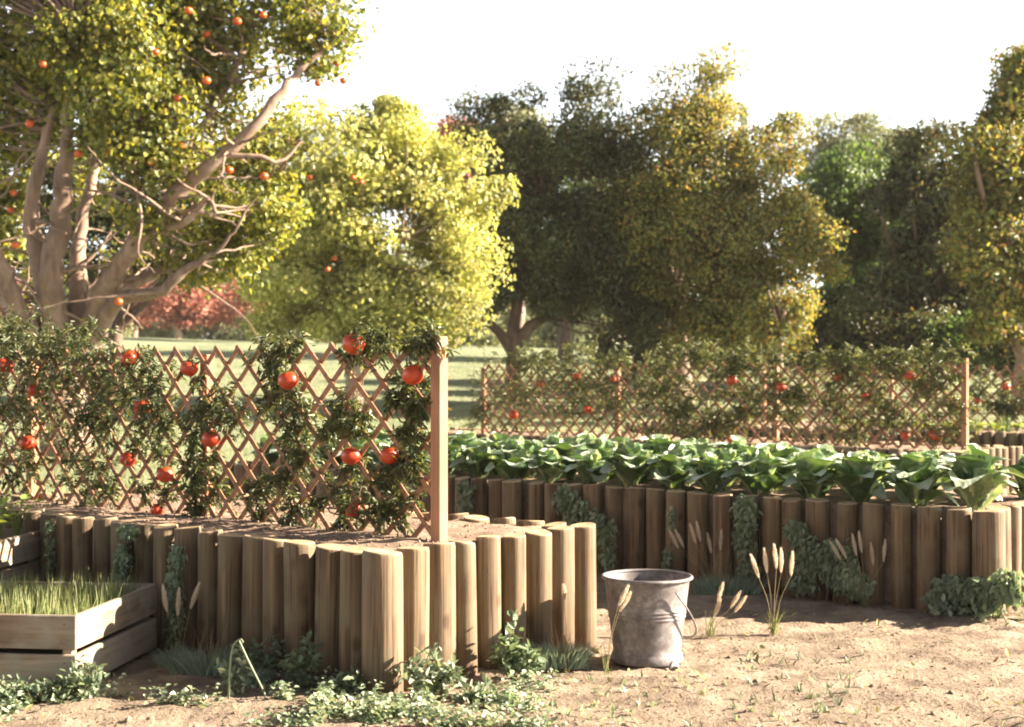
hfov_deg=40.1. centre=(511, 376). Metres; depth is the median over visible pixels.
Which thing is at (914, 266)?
tree
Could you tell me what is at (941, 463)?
leafy green
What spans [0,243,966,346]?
distant wood
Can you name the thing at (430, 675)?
weed
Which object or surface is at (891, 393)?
trellis
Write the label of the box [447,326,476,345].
shrub
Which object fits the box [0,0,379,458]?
tree
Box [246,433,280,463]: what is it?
leafy green
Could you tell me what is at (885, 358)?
climbing vine
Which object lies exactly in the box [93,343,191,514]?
climbing vine
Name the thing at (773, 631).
foxtail grass
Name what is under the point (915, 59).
sky
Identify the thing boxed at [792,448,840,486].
leafy green
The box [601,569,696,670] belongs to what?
bucket
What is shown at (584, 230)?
tree
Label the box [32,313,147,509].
climbing vine
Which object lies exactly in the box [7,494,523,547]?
bed crumbs
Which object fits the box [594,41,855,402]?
tree
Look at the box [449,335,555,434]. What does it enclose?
climbing vine
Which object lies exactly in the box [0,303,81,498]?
climbing vine
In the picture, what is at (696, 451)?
leafy green
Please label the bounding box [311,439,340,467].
leafy green
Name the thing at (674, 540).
foxtail grass
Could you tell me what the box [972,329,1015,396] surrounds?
shrub
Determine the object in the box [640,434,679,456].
leafy green
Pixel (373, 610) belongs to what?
raised bed
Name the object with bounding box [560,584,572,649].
foxtail grass
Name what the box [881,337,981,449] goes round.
climbing vine
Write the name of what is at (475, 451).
leafy green
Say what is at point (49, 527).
ivy
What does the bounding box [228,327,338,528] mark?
climbing vine
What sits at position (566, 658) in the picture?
grass tuft
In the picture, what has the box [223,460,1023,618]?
raised bed
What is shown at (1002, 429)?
chive clump
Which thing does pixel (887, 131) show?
tree
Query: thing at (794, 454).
leafy green
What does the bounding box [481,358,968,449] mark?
trellis
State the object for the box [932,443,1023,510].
leafy green
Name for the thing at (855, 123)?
tree
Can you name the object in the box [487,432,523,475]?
leafy green
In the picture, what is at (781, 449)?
leafy green
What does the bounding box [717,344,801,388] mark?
shrub
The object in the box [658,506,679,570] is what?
ivy
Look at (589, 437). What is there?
leafy green
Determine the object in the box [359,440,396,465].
leafy green
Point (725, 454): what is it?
leafy green
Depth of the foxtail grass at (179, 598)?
4.51 m
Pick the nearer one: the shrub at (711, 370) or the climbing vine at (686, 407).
the climbing vine at (686, 407)
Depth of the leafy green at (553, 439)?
7.85 m
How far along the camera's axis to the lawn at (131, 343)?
22.07 m
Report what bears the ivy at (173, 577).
attached to the raised bed at (373, 610)
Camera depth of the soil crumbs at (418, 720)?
4.14 m
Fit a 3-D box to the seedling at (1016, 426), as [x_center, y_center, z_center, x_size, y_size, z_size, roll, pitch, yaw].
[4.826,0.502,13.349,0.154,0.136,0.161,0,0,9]
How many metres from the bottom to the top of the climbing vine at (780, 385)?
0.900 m
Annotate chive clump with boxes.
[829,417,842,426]
[969,415,982,431]
[997,414,1013,431]
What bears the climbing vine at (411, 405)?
attached to the trellis at (437, 451)
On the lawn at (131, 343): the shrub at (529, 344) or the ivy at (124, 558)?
the shrub at (529, 344)
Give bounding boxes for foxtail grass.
[161,582,200,660]
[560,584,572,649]
[595,585,631,674]
[669,521,722,582]
[705,582,747,638]
[750,543,793,635]
[829,532,886,607]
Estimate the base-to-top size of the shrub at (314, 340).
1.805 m
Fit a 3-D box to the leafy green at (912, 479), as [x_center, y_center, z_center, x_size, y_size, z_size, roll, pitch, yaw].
[1.683,0.436,5.826,0.344,0.242,0.351,0,0,16]
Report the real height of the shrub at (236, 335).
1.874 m
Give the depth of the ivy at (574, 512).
6.62 m
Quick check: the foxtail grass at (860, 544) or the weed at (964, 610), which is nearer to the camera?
the weed at (964, 610)
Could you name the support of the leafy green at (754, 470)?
on the raised bed at (939, 536)
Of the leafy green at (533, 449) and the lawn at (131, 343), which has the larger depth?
the lawn at (131, 343)
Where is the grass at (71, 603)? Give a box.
[0,567,141,614]
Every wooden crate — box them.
[0,529,39,580]
[0,581,156,688]
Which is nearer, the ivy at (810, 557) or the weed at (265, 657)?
the weed at (265, 657)
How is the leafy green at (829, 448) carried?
on the raised bed at (939, 536)
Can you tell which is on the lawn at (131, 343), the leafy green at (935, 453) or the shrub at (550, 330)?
the shrub at (550, 330)
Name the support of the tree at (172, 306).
on the lawn at (131, 343)
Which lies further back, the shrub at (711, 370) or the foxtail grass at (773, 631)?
the shrub at (711, 370)
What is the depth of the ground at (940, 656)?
4.29 m
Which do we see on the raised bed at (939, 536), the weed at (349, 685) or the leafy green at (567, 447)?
the leafy green at (567, 447)
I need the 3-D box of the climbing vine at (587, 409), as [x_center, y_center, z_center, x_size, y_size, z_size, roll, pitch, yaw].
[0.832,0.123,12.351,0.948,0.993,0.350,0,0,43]
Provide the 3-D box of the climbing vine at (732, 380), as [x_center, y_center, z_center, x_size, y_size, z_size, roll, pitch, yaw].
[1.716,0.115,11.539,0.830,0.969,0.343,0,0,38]
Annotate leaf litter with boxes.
[2,610,1023,726]
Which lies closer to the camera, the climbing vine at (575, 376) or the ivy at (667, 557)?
the ivy at (667, 557)
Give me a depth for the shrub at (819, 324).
22.25 m
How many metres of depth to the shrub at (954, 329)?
20.27 m
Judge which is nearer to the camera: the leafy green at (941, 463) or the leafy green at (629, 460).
the leafy green at (941, 463)
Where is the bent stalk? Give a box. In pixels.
[228,639,266,698]
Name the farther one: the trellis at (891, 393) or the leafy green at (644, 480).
the trellis at (891, 393)
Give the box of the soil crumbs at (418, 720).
[0,595,1023,726]
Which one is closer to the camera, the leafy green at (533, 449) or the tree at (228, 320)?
the leafy green at (533, 449)
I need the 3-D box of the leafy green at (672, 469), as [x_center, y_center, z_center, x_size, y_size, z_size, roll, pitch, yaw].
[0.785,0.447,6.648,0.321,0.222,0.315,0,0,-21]
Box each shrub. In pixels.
[123,322,137,336]
[213,310,278,341]
[277,323,326,342]
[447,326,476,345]
[469,314,505,346]
[506,313,554,347]
[530,317,594,349]
[580,315,665,386]
[582,315,612,349]
[617,318,716,384]
[691,342,743,386]
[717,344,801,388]
[764,301,853,390]
[807,304,903,389]
[864,304,954,393]
[919,309,1010,380]
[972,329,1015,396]
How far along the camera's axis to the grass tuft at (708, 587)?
6.01 m
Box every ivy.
[41,520,57,581]
[110,523,140,582]
[156,544,187,654]
[454,478,476,514]
[551,482,618,575]
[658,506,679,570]
[728,494,762,588]
[780,519,877,605]
[919,568,1023,622]
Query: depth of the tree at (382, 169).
17.62 m
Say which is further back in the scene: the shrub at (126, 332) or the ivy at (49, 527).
the shrub at (126, 332)
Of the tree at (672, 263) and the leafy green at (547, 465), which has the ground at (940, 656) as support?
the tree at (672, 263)
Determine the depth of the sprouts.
4.11 m
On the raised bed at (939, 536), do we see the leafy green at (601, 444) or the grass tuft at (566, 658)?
the leafy green at (601, 444)
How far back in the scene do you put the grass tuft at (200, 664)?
4.40 m
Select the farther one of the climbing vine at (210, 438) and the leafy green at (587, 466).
the leafy green at (587, 466)
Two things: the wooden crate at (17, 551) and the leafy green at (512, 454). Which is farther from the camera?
the leafy green at (512, 454)
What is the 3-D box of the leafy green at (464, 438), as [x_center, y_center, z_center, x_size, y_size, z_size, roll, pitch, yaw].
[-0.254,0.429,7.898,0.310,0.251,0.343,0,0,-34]
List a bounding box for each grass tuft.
[147,634,192,667]
[153,617,261,676]
[231,657,274,686]
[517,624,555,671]
[529,616,599,669]
[689,554,770,595]
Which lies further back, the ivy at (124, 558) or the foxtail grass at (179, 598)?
the ivy at (124, 558)
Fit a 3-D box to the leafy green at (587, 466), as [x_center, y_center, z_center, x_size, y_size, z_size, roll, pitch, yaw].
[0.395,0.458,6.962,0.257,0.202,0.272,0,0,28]
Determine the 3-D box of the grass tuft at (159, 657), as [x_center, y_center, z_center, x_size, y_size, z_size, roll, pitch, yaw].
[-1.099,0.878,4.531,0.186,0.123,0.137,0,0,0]
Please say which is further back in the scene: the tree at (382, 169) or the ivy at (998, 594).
the tree at (382, 169)
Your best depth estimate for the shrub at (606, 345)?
22.83 m
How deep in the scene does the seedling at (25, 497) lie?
5.39 m
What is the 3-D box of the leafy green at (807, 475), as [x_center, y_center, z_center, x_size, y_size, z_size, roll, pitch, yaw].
[1.315,0.440,6.140,0.300,0.237,0.319,0,0,-12]
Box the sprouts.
[461,648,867,726]
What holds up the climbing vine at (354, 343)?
attached to the trellis at (437, 451)
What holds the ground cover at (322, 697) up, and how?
on the ground at (940, 656)
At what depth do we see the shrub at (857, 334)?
21.33 m
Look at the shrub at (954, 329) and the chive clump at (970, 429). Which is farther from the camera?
the shrub at (954, 329)
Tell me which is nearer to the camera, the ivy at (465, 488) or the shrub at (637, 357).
the ivy at (465, 488)
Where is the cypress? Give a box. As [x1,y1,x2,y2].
[733,101,756,171]
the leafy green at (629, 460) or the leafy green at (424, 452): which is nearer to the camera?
the leafy green at (629, 460)
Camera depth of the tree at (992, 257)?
18.75 m
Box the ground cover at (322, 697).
[0,609,1023,726]
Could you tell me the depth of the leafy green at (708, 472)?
6.43 m
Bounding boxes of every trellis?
[0,336,447,541]
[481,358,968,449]
[761,365,1023,427]
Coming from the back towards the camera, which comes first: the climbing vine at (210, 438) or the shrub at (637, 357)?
the shrub at (637, 357)
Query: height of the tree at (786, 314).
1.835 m
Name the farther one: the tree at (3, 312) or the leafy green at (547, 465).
the tree at (3, 312)
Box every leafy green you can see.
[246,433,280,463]
[269,431,313,463]
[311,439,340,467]
[330,436,369,467]
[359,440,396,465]
[366,428,390,463]
[407,442,429,471]
[426,443,466,474]
[428,436,455,446]
[448,431,482,471]
[449,440,500,477]
[480,436,543,478]
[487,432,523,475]
[520,440,542,478]
[523,448,572,482]
[539,432,564,447]
[549,437,588,480]
[565,449,608,483]
[568,434,622,481]
[574,433,595,448]
[596,441,659,487]
[611,436,629,444]
[638,449,662,482]
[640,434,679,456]
[643,448,696,488]
[647,438,714,485]
[683,452,732,494]
[693,438,717,452]
[694,447,742,490]
[708,435,755,483]
[721,446,795,495]
[737,441,805,493]
[773,451,841,497]
[789,445,798,472]
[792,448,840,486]
[795,444,842,487]
[815,451,892,502]
[839,450,895,496]
[864,450,895,487]
[876,452,958,506]
[885,452,946,501]
[916,450,952,485]
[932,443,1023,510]
[935,458,1009,500]
[1004,454,1023,498]
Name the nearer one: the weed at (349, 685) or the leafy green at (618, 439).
the weed at (349, 685)
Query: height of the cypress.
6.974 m
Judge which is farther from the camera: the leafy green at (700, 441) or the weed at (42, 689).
the leafy green at (700, 441)
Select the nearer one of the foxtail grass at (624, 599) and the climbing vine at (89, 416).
the foxtail grass at (624, 599)
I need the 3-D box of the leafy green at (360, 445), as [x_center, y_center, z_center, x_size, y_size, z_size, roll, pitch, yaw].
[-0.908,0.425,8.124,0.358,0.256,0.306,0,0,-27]
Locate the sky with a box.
[0,0,1023,339]
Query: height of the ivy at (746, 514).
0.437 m
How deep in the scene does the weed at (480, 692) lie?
4.06 m
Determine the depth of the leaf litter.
4.22 m
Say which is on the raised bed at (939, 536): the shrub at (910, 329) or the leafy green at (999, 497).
the leafy green at (999, 497)
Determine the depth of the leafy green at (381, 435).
8.31 m
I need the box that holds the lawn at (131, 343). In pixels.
[0,333,1023,499]
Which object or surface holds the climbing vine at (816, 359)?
attached to the trellis at (963, 392)
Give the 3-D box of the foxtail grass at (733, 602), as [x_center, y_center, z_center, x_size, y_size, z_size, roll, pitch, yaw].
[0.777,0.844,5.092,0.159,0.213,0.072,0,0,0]
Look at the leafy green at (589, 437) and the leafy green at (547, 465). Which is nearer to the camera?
the leafy green at (547, 465)
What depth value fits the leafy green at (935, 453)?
6.41 m
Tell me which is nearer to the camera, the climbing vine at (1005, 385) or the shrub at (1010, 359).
the climbing vine at (1005, 385)
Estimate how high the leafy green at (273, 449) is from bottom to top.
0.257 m
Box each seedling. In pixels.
[0,494,43,535]
[0,497,13,538]
[969,421,986,429]
[988,422,1005,431]
[1011,423,1023,431]
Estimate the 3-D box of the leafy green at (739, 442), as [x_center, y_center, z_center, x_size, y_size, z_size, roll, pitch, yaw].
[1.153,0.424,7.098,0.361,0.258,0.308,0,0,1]
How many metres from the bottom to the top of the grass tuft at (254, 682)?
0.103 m
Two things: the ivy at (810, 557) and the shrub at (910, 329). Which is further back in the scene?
the shrub at (910, 329)
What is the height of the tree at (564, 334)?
4.876 m
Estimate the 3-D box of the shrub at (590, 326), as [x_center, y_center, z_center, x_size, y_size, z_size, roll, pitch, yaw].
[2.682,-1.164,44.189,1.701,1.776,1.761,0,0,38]
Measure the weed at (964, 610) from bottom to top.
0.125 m
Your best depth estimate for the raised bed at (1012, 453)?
10.64 m
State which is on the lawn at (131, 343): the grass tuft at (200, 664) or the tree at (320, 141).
the tree at (320, 141)
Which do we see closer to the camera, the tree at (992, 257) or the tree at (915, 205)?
the tree at (992, 257)
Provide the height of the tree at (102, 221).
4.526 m
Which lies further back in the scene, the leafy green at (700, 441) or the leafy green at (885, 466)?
the leafy green at (700, 441)
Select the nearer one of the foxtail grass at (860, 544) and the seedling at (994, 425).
the foxtail grass at (860, 544)
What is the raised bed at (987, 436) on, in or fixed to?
on the ground at (940, 656)
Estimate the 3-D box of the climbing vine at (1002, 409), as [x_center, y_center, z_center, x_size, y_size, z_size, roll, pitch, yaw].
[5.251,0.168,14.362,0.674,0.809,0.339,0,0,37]
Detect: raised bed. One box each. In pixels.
[0,485,596,696]
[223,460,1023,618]
[385,427,1022,494]
[625,419,1023,454]
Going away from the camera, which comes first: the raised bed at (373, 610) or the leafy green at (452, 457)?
the raised bed at (373, 610)
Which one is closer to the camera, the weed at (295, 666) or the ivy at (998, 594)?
the weed at (295, 666)
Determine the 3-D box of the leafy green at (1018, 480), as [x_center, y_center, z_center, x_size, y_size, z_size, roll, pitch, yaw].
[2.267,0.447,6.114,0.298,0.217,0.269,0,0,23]
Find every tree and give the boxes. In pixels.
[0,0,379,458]
[0,110,257,389]
[0,281,33,324]
[120,281,156,336]
[142,285,229,338]
[198,273,262,336]
[211,90,521,410]
[224,279,287,337]
[246,117,384,342]
[419,106,489,345]
[438,49,686,404]
[471,97,563,347]
[479,141,645,360]
[588,149,738,313]
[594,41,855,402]
[734,278,827,419]
[777,131,908,386]
[788,105,906,189]
[807,149,953,322]
[832,115,1020,396]
[851,120,930,166]
[930,40,1023,413]
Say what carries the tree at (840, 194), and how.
on the lawn at (131, 343)
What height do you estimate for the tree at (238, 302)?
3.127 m
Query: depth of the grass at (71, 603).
4.53 m
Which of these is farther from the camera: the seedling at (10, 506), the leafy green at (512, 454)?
the leafy green at (512, 454)
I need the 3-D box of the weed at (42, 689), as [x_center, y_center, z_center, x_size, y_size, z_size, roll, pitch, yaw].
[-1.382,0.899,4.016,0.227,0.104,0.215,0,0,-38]
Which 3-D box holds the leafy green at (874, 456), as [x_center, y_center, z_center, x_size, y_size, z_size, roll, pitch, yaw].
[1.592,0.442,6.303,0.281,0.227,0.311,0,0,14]
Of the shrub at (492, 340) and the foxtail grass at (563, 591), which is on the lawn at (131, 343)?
the shrub at (492, 340)
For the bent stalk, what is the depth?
4.07 m
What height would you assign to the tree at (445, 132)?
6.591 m
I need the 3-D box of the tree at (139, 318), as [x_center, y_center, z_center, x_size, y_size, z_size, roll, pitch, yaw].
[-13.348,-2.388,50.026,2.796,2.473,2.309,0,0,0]
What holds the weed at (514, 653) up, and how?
on the ground at (940, 656)
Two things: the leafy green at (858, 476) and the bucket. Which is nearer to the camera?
the bucket
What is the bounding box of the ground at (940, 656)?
[0,572,1023,726]
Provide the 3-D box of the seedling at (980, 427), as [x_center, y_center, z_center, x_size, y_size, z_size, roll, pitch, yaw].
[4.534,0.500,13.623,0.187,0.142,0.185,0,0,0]
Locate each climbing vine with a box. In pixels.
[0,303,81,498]
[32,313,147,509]
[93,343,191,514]
[165,353,261,518]
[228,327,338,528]
[302,312,403,532]
[360,315,460,536]
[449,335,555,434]
[517,338,600,436]
[559,336,652,438]
[620,335,719,440]
[678,332,768,442]
[729,336,826,442]
[788,342,882,447]
[841,341,925,447]
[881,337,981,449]
[953,368,1023,427]
[994,372,1023,425]
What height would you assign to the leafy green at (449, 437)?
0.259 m
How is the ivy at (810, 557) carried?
attached to the raised bed at (939, 536)
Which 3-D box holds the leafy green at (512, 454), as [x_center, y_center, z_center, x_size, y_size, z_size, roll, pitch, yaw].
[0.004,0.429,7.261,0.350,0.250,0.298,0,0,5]
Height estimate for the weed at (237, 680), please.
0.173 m
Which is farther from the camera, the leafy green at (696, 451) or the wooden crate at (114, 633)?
the leafy green at (696, 451)
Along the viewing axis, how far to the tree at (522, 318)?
35.68 m
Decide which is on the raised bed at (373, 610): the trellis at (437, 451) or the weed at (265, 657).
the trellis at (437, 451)
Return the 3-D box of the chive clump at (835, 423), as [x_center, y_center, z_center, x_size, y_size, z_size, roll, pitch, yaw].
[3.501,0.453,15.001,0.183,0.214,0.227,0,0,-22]
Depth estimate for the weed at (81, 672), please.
4.05 m
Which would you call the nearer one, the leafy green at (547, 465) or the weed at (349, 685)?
the weed at (349, 685)
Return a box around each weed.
[0,672,77,706]
[44,654,109,698]
[214,643,254,695]
[230,634,288,682]
[271,628,325,688]
[327,666,369,696]
[395,642,466,701]
[456,672,512,703]
[487,608,547,681]
[925,593,1007,621]

